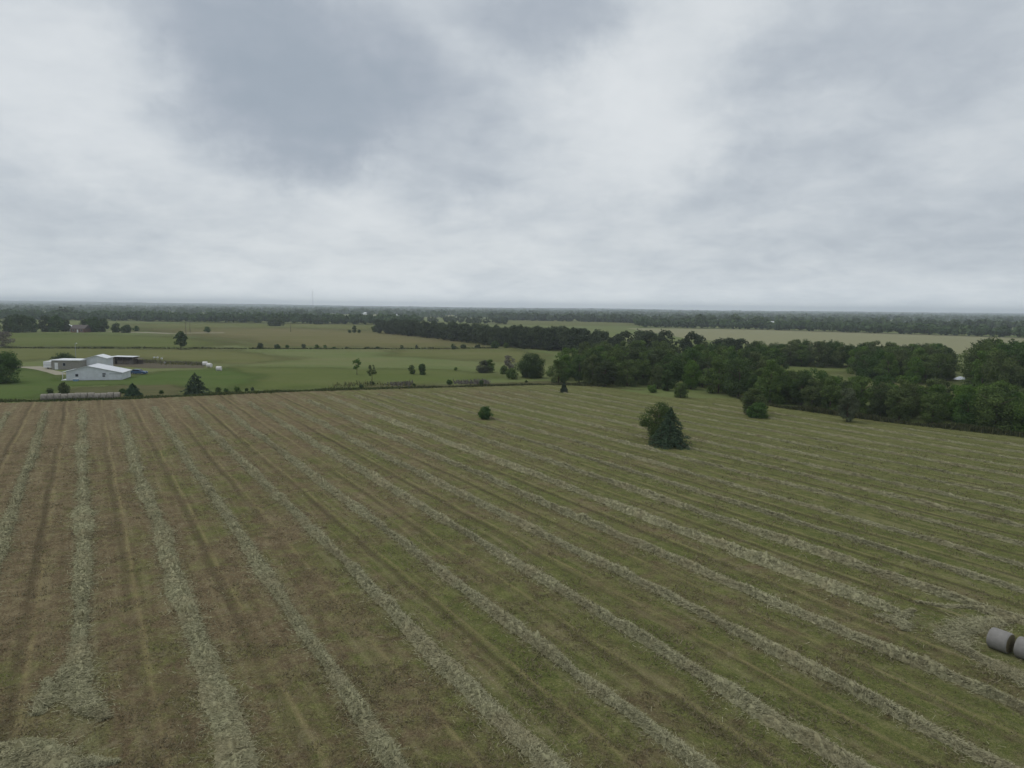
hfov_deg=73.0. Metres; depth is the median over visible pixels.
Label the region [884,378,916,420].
broadleaf tree
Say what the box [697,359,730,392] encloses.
broadleaf tree
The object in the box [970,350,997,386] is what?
broadleaf tree
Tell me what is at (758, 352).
broadleaf tree
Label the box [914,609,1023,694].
hay windrow
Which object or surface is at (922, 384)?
clearing
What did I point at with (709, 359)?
broadleaf tree
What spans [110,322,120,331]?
homestead tree
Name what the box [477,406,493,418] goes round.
round shrub
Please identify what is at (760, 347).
broadleaf tree
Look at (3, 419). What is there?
hay windrow
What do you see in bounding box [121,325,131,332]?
homestead tree
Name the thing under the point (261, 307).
wood
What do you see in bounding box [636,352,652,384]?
broadleaf tree
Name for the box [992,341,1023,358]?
broadleaf tree
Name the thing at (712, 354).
broadleaf tree
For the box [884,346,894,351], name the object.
broadleaf tree
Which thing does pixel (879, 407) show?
broadleaf tree
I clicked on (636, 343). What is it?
broadleaf tree
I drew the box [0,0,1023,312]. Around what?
sky
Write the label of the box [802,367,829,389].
broadleaf tree
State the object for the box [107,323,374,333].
olive pasture
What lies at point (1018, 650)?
round bale
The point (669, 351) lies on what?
broadleaf tree
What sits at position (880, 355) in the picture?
broadleaf tree
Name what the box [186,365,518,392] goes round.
fresh pasture
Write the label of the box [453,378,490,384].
fence weeds
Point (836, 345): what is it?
broadleaf tree
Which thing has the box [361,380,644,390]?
rank grass
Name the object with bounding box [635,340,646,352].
broadleaf tree
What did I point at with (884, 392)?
broadleaf tree
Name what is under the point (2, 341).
bare tree
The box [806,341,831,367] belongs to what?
broadleaf tree
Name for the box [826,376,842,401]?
broadleaf tree
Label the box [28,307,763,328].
wood
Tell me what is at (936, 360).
broadleaf tree
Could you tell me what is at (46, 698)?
hay pile
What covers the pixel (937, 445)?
hay windrow
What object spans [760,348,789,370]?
broadleaf tree
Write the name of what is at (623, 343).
broadleaf tree
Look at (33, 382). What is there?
lawn
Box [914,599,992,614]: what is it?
hay windrow
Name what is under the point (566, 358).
broadleaf tree
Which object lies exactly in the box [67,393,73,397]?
round bale
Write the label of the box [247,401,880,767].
hay windrow
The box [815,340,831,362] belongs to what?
broadleaf tree
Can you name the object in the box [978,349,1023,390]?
broadleaf tree
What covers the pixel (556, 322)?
meadow
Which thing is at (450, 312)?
wood
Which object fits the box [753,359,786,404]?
broadleaf tree
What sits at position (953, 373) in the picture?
broadleaf tree
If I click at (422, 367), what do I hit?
round tree
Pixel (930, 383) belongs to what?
broadleaf tree
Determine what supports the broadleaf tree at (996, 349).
on the clearing at (922, 384)
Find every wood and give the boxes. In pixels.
[0,303,1023,315]
[0,304,1023,321]
[0,305,1023,323]
[0,308,420,324]
[1,304,1023,317]
[2,302,1023,314]
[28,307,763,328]
[374,318,749,353]
[403,315,507,323]
[487,312,1023,328]
[633,317,1023,337]
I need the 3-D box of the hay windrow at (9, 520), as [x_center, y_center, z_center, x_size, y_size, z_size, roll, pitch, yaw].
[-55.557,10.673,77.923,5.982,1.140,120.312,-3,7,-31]
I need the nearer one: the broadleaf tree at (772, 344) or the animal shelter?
the animal shelter
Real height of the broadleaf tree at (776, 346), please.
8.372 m
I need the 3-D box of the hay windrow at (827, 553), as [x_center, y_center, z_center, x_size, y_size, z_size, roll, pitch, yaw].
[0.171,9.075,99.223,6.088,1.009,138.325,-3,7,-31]
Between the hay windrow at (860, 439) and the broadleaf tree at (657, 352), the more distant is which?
the broadleaf tree at (657, 352)
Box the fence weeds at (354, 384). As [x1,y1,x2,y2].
[329,379,413,387]
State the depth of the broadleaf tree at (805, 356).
258.19 m
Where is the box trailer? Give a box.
[43,361,51,368]
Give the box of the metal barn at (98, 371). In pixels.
[61,363,130,380]
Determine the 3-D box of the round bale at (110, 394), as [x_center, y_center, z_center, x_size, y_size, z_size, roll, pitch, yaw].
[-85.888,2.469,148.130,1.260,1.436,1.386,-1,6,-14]
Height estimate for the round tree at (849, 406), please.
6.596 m
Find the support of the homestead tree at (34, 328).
on the ground at (337, 358)
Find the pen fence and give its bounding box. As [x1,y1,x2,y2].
[153,360,196,364]
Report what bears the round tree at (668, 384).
on the ground at (337, 358)
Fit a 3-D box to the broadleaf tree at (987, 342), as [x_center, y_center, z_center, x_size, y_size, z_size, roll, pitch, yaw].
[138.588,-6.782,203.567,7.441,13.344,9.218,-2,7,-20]
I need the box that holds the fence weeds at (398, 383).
[384,380,414,385]
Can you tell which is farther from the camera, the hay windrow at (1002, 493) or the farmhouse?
the farmhouse
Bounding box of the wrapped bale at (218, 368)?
[216,366,221,370]
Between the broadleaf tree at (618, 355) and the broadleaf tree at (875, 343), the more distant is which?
the broadleaf tree at (875, 343)
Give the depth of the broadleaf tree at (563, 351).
206.47 m
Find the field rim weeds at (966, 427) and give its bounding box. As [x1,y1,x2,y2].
[736,395,1023,437]
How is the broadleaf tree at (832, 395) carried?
on the ground at (337, 358)
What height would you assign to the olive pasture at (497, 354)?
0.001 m
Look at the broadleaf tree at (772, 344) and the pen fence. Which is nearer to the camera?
the pen fence
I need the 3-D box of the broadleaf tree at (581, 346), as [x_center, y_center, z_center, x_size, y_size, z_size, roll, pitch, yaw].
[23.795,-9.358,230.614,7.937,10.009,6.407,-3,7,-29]
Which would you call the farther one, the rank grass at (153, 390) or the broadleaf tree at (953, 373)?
the broadleaf tree at (953, 373)
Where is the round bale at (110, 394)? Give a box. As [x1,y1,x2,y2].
[107,392,113,397]
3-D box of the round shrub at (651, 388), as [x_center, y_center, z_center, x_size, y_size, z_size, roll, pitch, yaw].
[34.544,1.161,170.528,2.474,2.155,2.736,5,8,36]
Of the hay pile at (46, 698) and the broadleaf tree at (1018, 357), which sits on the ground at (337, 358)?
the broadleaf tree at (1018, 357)
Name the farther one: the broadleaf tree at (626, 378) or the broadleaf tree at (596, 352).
the broadleaf tree at (596, 352)
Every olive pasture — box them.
[0,346,317,364]
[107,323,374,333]
[372,348,555,363]
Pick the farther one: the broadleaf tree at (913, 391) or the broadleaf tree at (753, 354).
the broadleaf tree at (753, 354)
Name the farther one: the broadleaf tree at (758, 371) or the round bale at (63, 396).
the broadleaf tree at (758, 371)
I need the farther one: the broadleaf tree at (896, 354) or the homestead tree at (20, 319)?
the homestead tree at (20, 319)
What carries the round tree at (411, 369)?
on the fresh pasture at (294, 377)
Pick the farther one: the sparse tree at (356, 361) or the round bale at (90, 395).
the sparse tree at (356, 361)
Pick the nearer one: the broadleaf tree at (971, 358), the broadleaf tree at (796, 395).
the broadleaf tree at (796, 395)
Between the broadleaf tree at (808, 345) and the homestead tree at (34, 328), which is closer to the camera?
the broadleaf tree at (808, 345)
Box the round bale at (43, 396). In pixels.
[40,394,46,399]
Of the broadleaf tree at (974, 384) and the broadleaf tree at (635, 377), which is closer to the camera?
the broadleaf tree at (974, 384)
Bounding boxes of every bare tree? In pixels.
[0,330,15,346]
[504,355,515,369]
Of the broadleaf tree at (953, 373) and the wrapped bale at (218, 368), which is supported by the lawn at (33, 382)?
the wrapped bale at (218, 368)
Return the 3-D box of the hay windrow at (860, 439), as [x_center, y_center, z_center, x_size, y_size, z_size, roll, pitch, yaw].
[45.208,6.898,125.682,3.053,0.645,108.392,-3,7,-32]
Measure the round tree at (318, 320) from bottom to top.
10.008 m
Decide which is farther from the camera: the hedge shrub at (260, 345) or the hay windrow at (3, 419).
the hedge shrub at (260, 345)
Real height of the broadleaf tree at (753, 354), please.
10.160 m
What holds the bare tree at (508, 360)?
on the ground at (337, 358)
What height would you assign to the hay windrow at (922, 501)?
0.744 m
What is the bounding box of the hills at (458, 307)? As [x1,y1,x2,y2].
[0,300,1023,313]
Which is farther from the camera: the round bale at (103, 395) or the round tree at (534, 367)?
the round tree at (534, 367)
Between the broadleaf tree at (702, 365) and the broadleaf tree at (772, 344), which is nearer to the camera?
the broadleaf tree at (702, 365)
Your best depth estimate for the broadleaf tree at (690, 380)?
177.77 m
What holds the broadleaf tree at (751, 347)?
on the clearing at (830, 368)
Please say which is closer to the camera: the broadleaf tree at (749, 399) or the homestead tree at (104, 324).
the broadleaf tree at (749, 399)
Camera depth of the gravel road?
509.73 m
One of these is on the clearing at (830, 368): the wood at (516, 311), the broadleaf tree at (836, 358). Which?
the broadleaf tree at (836, 358)
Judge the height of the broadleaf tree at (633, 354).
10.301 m
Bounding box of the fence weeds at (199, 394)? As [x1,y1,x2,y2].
[0,386,398,402]
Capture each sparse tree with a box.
[353,358,360,368]
[366,365,376,375]
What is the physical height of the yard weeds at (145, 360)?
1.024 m
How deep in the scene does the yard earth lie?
230.01 m
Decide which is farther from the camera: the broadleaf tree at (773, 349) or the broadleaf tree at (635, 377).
the broadleaf tree at (773, 349)
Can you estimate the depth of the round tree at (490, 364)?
220.19 m
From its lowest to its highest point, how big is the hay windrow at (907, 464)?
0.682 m
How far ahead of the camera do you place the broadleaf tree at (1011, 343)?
218.77 m
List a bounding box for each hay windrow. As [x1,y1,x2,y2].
[0,410,49,605]
[0,411,12,433]
[28,409,119,696]
[110,408,307,767]
[146,406,417,767]
[182,405,601,767]
[215,403,743,767]
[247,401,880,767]
[278,401,1023,767]
[306,399,1023,711]
[325,395,901,613]
[354,395,1023,628]
[378,393,1023,592]
[403,393,1023,568]
[432,393,1023,546]
[456,392,1023,527]
[480,391,1023,513]
[502,391,1023,499]
[528,390,1023,487]
[547,389,1023,477]
[582,391,1023,468]
[680,403,1023,460]
[713,403,1023,452]
[902,427,1023,446]
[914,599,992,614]
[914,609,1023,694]
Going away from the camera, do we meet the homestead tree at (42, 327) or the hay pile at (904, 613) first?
the hay pile at (904, 613)
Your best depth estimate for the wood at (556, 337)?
353.71 m
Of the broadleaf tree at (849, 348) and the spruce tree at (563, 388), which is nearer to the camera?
the spruce tree at (563, 388)
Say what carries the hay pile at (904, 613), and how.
on the hay field at (306, 703)
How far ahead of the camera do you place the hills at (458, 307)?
9648.10 m
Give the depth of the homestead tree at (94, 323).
506.83 m
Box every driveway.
[17,366,65,374]
[26,366,49,368]
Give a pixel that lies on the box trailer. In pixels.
(47, 364)
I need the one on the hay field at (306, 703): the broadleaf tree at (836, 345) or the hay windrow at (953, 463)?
the hay windrow at (953, 463)
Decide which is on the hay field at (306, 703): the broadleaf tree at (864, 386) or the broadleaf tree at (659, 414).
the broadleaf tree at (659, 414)
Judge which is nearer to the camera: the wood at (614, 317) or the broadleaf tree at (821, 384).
the broadleaf tree at (821, 384)
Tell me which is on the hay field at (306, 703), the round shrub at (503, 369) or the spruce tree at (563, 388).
the spruce tree at (563, 388)
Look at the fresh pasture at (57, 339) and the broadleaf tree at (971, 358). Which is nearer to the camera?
the broadleaf tree at (971, 358)
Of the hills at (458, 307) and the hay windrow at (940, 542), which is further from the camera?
the hills at (458, 307)
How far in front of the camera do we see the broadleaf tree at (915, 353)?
218.32 m
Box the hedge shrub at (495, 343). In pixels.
[491,341,499,347]
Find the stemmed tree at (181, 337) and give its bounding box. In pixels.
[173,331,187,348]
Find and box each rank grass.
[33,384,186,399]
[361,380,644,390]
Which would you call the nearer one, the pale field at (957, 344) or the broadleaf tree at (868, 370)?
the broadleaf tree at (868, 370)
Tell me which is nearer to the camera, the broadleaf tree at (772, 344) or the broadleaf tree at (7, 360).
the broadleaf tree at (7, 360)
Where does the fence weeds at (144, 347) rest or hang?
on the dry pasture at (307, 337)
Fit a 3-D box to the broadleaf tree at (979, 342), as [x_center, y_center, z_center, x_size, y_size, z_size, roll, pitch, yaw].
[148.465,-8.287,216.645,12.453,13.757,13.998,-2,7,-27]
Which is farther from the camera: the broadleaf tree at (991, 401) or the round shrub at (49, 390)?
the round shrub at (49, 390)
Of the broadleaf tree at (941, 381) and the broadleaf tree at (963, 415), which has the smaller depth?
the broadleaf tree at (963, 415)
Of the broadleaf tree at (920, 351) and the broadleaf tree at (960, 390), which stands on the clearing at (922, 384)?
the broadleaf tree at (920, 351)
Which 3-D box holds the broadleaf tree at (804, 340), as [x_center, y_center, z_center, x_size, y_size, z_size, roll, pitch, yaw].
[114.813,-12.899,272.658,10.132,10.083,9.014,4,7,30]
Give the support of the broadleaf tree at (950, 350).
on the ground at (337, 358)
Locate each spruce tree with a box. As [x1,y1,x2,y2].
[560,381,567,392]
[648,407,691,449]
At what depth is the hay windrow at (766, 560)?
61.47 m
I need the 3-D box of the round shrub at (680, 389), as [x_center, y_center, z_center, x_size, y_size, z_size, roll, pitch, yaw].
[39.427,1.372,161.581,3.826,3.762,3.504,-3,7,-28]
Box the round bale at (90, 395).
[87,392,94,398]
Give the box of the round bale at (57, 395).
[54,393,61,398]
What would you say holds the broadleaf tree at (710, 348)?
on the ground at (337, 358)
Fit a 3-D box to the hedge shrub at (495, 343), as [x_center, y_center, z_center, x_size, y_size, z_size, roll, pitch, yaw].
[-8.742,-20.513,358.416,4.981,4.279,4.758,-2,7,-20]
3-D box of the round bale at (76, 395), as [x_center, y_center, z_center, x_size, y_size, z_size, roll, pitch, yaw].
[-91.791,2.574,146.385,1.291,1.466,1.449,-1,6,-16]
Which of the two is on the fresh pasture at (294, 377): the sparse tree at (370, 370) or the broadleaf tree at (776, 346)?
the sparse tree at (370, 370)
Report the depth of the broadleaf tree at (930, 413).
126.25 m
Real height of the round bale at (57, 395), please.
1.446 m
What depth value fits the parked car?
201.02 m
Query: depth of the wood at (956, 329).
731.20 m
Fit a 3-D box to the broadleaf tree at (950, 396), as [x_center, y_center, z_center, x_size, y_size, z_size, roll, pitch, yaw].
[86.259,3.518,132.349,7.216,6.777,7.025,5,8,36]
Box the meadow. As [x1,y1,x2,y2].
[479,320,636,325]
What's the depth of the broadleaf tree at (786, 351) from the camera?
260.09 m
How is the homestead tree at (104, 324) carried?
on the dry pasture at (307, 337)
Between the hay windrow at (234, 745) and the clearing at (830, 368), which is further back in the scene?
the clearing at (830, 368)
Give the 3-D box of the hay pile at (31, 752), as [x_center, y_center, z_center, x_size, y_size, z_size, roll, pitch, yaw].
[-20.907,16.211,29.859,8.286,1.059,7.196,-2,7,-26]
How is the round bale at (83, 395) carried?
on the rank grass at (153, 390)
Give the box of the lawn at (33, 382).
[0,367,272,399]
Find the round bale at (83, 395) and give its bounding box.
[81,393,87,398]
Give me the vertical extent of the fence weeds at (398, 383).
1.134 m
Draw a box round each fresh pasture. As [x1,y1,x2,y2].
[0,333,242,348]
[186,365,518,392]
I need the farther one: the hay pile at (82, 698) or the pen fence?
the pen fence
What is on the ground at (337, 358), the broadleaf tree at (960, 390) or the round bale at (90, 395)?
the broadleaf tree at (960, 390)
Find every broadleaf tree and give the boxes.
[0,351,22,382]
[57,382,70,393]
[546,359,568,382]
[553,347,581,376]
[558,354,576,379]
[569,356,587,382]
[576,341,589,355]
[579,348,597,356]
[581,354,604,384]
[585,347,605,378]
[592,359,618,385]
[594,342,613,353]
[605,347,628,381]
[606,356,622,383]
[615,359,643,386]
[620,341,629,354]
[620,346,643,366]
[624,340,643,352]
[628,358,641,382]
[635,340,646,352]
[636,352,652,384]
[637,400,678,439]
[647,340,671,350]
[647,351,666,377]
[648,365,665,388]
[651,348,667,363]
[653,353,684,383]
[661,349,676,366]
[677,347,709,379]
[681,359,701,388]
[687,344,704,358]
[694,359,711,386]
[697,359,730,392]
[698,349,711,362]
[699,350,722,361]
[705,343,729,355]
[720,357,752,396]
[729,360,753,393]
[739,388,769,414]
[743,343,756,358]
[745,374,764,396]
[748,351,766,375]
[749,367,768,384]
[751,344,775,356]
[752,349,770,361]
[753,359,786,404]
[758,370,799,403]
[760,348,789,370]
[768,343,781,348]
[770,343,785,357]
[770,348,785,364]
[779,341,799,365]
[784,370,804,403]
[787,339,804,362]
[788,369,814,404]
[793,344,811,365]
[796,339,813,347]
[798,341,815,363]
[799,379,822,406]
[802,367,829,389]
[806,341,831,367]
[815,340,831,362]
[816,375,838,406]
[817,378,843,410]
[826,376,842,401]
[828,340,847,365]
[829,346,846,367]
[836,380,863,405]
[843,343,854,366]
[843,375,882,413]
[846,346,868,373]
[846,376,867,404]
[849,348,876,375]
[856,355,878,378]
[866,382,892,416]
[867,345,878,351]
[869,340,880,346]
[869,375,895,395]
[871,383,891,412]
[872,349,887,377]
[873,352,899,382]
[884,342,896,347]
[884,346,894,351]
[884,375,925,413]
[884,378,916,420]
[885,347,908,377]
[890,348,914,377]
[891,382,920,417]
[895,347,920,357]
[900,344,915,350]
[909,347,927,361]
[918,355,939,383]
[919,378,952,411]
[919,391,951,422]
[920,384,949,415]
[921,346,934,355]
[923,377,955,399]
[927,352,951,382]
[930,349,947,355]
[932,346,955,364]
[940,354,958,379]
[942,385,979,419]
[943,345,958,358]
[946,384,981,422]
[947,381,982,402]
[951,392,979,425]
[955,343,998,384]
[957,336,999,368]
[963,339,994,367]
[966,383,1002,419]
[969,384,1022,430]
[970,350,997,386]
[972,348,1012,381]
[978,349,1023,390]
[979,379,1011,421]
[980,394,1010,425]
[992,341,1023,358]
[996,387,1023,425]
[999,391,1023,429]
[1004,390,1023,431]
[1005,384,1020,390]
[1006,344,1023,390]
[1008,339,1021,344]
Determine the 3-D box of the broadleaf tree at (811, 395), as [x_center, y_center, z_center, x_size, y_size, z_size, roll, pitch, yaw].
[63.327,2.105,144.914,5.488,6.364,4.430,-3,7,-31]
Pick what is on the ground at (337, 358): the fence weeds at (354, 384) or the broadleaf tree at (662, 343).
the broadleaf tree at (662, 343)
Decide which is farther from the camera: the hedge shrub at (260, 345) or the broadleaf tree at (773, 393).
the hedge shrub at (260, 345)
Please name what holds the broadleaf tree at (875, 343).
on the clearing at (830, 368)
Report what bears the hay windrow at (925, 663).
on the hay field at (306, 703)
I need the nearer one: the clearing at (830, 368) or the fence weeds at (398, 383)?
the fence weeds at (398, 383)
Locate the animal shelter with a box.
[131,358,143,363]
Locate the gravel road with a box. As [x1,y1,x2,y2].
[134,332,175,333]
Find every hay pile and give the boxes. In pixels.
[0,719,135,767]
[3,676,64,715]
[31,663,132,726]
[76,753,120,767]
[874,610,919,631]
[892,607,922,618]
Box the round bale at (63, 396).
[61,394,67,398]
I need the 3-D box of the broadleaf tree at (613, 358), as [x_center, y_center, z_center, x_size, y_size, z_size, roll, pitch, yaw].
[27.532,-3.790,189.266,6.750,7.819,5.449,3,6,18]
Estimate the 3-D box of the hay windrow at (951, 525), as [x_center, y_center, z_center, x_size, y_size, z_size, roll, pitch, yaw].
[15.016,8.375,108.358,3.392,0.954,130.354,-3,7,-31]
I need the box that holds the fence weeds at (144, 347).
[0,346,491,348]
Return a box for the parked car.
[131,369,147,373]
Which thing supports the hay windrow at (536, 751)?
on the hay field at (306, 703)
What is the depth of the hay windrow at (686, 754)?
42.91 m
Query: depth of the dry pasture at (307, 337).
453.64 m
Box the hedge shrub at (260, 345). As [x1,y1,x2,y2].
[257,343,263,348]
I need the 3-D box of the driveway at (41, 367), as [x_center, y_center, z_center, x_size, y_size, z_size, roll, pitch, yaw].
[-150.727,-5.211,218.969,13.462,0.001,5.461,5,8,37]
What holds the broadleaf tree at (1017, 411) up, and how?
on the ground at (337, 358)
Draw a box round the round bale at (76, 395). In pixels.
[74,393,80,398]
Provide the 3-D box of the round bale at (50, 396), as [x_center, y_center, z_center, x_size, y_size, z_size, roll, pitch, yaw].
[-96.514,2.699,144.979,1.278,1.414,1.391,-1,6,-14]
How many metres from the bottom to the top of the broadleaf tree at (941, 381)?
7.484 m
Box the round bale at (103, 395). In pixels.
[100,393,106,398]
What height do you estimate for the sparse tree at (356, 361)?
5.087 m
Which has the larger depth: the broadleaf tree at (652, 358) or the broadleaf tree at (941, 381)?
the broadleaf tree at (652, 358)
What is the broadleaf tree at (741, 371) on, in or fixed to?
on the ground at (337, 358)
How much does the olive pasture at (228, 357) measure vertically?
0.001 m
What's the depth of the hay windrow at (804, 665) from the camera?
42.41 m
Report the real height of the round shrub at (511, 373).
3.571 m
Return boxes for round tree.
[50,352,75,359]
[267,317,284,325]
[313,317,324,323]
[408,365,414,373]
[418,364,425,374]
[476,359,492,372]
[486,359,494,371]
[514,352,545,377]
[660,369,675,390]
[837,387,860,421]
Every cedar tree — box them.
[123,383,142,396]
[180,373,210,394]
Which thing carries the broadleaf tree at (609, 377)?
on the rank grass at (535, 382)
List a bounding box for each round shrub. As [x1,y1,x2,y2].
[46,388,53,392]
[203,327,210,331]
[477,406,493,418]
[500,365,506,373]
[505,368,518,378]
[647,384,656,392]
[674,382,688,397]
[746,402,769,418]
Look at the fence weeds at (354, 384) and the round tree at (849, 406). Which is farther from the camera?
the fence weeds at (354, 384)
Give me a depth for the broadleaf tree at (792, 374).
154.45 m
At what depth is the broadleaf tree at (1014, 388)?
133.35 m
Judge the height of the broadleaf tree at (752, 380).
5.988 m
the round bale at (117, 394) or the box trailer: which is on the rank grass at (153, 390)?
the round bale at (117, 394)
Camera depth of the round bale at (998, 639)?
41.16 m
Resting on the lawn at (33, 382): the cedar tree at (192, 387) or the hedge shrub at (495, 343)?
the cedar tree at (192, 387)
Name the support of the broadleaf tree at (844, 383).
on the ground at (337, 358)
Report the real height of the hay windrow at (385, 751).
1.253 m
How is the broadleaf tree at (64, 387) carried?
on the rank grass at (153, 390)
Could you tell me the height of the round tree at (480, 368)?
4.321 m
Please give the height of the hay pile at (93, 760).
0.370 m
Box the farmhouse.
[70,325,90,332]
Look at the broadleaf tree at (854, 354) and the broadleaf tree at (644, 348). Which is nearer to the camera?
the broadleaf tree at (854, 354)
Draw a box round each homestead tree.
[1,315,16,331]
[7,314,32,332]
[25,316,38,331]
[37,315,51,331]
[46,315,64,331]
[59,318,70,330]
[78,318,88,324]
[85,316,102,331]
[99,318,109,331]
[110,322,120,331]
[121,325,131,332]
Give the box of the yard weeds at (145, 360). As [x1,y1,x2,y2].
[140,358,201,365]
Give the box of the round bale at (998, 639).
[986,627,1014,653]
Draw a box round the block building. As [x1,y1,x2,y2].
[50,358,86,369]
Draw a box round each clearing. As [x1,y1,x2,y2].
[780,363,855,374]
[839,374,959,388]
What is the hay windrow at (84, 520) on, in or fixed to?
on the hay field at (306, 703)
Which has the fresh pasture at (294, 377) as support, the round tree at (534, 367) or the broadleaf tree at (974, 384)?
the round tree at (534, 367)
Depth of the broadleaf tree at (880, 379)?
147.93 m
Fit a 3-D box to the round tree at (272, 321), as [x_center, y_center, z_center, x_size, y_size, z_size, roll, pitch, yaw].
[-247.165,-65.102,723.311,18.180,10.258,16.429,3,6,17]
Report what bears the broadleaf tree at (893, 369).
on the clearing at (922, 384)
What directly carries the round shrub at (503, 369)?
on the fresh pasture at (294, 377)
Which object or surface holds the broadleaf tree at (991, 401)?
on the ground at (337, 358)
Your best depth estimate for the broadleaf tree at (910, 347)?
243.08 m
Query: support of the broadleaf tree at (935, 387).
on the ground at (337, 358)
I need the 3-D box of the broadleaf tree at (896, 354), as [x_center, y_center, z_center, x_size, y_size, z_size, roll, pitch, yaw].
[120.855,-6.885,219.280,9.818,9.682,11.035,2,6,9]
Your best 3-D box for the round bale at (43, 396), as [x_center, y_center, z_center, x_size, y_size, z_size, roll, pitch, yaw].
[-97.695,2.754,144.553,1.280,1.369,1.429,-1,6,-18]
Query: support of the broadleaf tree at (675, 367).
on the ground at (337, 358)
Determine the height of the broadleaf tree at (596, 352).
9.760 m
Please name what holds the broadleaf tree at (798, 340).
on the clearing at (830, 368)
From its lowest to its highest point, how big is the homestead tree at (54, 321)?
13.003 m
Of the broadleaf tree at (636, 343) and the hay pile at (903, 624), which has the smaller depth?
the hay pile at (903, 624)
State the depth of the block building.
213.54 m
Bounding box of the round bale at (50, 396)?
[47,393,53,399]
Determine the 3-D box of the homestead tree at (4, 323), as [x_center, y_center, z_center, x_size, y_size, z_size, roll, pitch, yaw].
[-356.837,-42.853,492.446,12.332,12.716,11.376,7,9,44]
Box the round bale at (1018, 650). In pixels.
[1013,636,1023,659]
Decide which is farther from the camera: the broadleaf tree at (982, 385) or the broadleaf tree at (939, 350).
the broadleaf tree at (939, 350)
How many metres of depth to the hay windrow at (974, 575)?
68.58 m
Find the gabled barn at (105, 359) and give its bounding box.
[85,354,112,365]
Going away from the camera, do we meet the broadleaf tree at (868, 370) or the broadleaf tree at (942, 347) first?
the broadleaf tree at (868, 370)
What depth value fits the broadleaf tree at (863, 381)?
137.16 m
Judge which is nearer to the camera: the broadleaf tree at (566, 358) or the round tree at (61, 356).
the broadleaf tree at (566, 358)
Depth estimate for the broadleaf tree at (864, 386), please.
150.63 m
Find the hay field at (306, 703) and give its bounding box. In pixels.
[0,385,1023,767]
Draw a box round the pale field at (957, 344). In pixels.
[629,328,1023,353]
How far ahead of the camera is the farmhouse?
499.75 m
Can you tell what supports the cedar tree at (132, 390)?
on the rank grass at (153, 390)
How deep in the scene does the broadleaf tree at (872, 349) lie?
244.75 m
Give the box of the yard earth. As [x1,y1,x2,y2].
[113,362,204,368]
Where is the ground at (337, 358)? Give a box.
[0,309,1022,432]
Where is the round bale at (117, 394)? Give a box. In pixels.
[114,392,120,396]
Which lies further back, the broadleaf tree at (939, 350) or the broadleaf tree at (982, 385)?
the broadleaf tree at (939, 350)
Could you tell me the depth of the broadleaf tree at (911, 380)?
138.27 m
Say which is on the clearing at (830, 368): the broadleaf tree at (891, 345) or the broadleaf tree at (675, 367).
the broadleaf tree at (891, 345)
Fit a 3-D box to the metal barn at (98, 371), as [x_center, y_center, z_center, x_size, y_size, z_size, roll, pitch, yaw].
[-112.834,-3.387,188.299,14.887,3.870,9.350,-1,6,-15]
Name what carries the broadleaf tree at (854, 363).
on the clearing at (922, 384)
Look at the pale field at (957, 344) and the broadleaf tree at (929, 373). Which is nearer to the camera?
the broadleaf tree at (929, 373)
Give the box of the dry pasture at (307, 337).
[109,327,546,351]
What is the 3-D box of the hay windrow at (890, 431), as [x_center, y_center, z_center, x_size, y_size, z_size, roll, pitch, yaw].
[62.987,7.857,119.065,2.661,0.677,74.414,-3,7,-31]
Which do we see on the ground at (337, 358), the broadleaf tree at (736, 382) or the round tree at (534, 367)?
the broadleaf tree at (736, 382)
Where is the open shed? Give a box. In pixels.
[113,355,137,363]
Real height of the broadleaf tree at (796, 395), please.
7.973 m
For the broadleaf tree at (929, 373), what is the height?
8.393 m
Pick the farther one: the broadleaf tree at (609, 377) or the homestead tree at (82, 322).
the homestead tree at (82, 322)
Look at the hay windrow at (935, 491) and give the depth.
90.20 m
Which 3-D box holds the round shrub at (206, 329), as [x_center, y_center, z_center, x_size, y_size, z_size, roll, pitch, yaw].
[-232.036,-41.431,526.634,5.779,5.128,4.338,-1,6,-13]
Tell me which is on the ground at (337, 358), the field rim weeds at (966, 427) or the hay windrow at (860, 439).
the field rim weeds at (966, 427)
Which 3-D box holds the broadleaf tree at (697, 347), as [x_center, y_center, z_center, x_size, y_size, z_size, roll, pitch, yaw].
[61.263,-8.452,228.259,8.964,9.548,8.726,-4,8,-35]
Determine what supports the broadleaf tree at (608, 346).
on the ground at (337, 358)
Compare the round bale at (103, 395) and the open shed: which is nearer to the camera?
the round bale at (103, 395)
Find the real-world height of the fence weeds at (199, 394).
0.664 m
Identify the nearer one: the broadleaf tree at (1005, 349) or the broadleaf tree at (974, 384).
the broadleaf tree at (974, 384)
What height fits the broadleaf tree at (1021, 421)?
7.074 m
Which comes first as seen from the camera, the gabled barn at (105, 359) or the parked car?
the parked car
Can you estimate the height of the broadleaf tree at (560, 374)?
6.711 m

